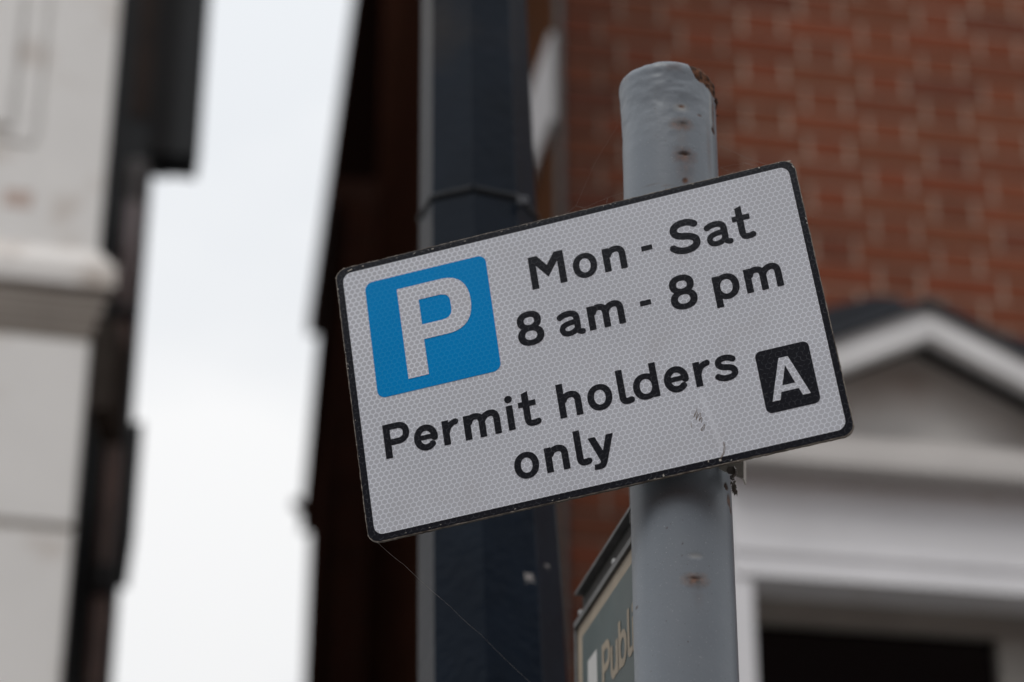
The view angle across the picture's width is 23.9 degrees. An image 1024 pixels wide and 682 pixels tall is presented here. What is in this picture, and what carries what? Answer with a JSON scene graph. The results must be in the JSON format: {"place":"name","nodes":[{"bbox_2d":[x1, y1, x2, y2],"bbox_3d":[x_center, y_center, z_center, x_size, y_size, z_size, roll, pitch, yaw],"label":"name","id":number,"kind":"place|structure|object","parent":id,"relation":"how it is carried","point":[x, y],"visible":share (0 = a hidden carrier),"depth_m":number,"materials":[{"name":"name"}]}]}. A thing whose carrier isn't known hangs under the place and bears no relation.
{"place":"outdoors","nodes":[
{"label":"outdoors","id":0,"kind":"place"},
{"bbox_2d":[113,0,351,681],"label":"sky","id":1,"kind":"structure","parent":0,"point":[216,590],"materials":[{"name":"white"}]},
{"bbox_2d":[416,0,566,681],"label":"lamp column","id":2,"kind":"structure","parent":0,"point":[477,175],"depth_m":2.57,"materials":[{"name":"black metal"}]},
{"bbox_2d":[524,572,534,583],"bbox_3d":[0.017,0.231,2.357,0.010,0.013,0.005,0,-26,0],"label":"web tuft","id":3,"kind":"object","parent":2,"relation":"attached to","point":[528,577],"visible":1,"depth_m":2.36,"materials":[{"name":"grey"}]},
{"bbox_2d":[364,0,1023,681],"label":"brick house","id":4,"kind":"structure","parent":0,"point":[884,542],"depth_m":6.27,"materials":[{"name":"brick"}]},
{"bbox_2d":[531,33,555,175],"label":"wall panel","id":5,"kind":"structure","parent":4,"relation":"attached to","point":[543,98],"depth_m":6.41,"materials":[{"name":"paint"}]},
{"bbox_2d":[753,596,1023,681],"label":"doorway","id":6,"kind":"structure","parent":4,"relation":"in","point":[796,640],"depth_m":5.38,"materials":[{"name":"black glass"}]},
{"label":"road","id":7,"kind":"structure","parent":0,"visible":0},
{"bbox_2d":[0,0,120,681],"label":"white building","id":8,"kind":"structure","parent":7,"relation":"on","point":[58,274],"depth_m":7.26,"materials":[{"name":"white paint"}]},
{"bbox_2d":[87,320,129,444],"bbox_3d":[-1.318,0.138,7.906,0.074,0.312,0.300,0,-26,0],"label":"stone bracket","id":9,"kind":"object","parent":8,"relation":"attached to","point":[108,384],"visible":0.93,"depth_m":7.81,"materials":[{"name":"grey stone"}]},
{"bbox_2d":[61,0,209,681],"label":"black building","id":10,"kind":"structure","parent":7,"relation":"on","point":[158,95],"depth_m":9.26,"materials":[{"name":"paint"}]},
{"bbox_2d":[86,159,148,681],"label":"downpipe","id":11,"kind":"object","parent":10,"relation":"attached to","point":[136,172],"visible":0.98,"depth_m":8.33,"materials":[{"name":"paint"}]},
{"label":"pavement","id":12,"kind":"structure","parent":0,"visible":0},
{"bbox_2d":[291,178,378,681],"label":"terrace","id":13,"kind":"structure","parent":12,"relation":"on","point":[329,507],"depth_m":10.84,"materials":[{"name":"brick"}]},
{"bbox_2d":[307,0,383,335],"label":"tall terrace","id":14,"kind":"structure","parent":12,"relation":"on","point":[355,151],"depth_m":16.57,"materials":[{"name":"brick"}]},
{"bbox_2d":[619,61,738,681],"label":"sign post","id":15,"kind":"object","parent":12,"relation":"on","point":[684,592],"visible":0.52,"depth_m":1.77,"materials":[{"name":"grey metal"}]},
{"bbox_2d":[336,161,853,542],"bbox_3d":[0.056,0.008,1.835,0.371,0.237,0.014,-13,-27,8],"label":"parking sign","id":16,"kind":"object","parent":15,"relation":"attached to","point":[662,334],"visible":1,"depth_m":1.83,"materials":[{"name":"metal"}]},
{"bbox_2d":[387,551,522,675],"bbox_3d":[-0.035,0.222,1.890,0.011,0.056,0.253,-14,-30,26],"label":"spider thread","id":17,"kind":"object","parent":16,"relation":"attached to","point":[472,627],"visible":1,"depth_m":1.92,"materials":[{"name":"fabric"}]},
{"bbox_2d":[574,487,633,681],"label":"direction sign","id":18,"kind":"object","parent":15,"relation":"attached to","point":[603,640],"visible":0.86,"depth_m":2.01,"materials":[{"name":"green metal"}]},
{"bbox_2d":[719,461,745,484],"bbox_3d":[0.131,0.097,1.825,0.090,0.049,0.086,0,-26,0],"label":"post clamp","id":19,"kind":"object","parent":15,"relation":"attached to","point":[736,469],"visible":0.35,"depth_m":1.79,"materials":[{"name":"metal"}]},
{"bbox_2d":[730,477,737,495],"bbox_3d":[0.163,0.108,1.781,0.005,0.016,0.011,0,-26,0],"label":"dry leaf","id":20,"kind":"object","parent":19,"relation":"attached to","point":[734,490],"visible":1,"depth_m":1.78,"materials":[{"name":"brown plant"}]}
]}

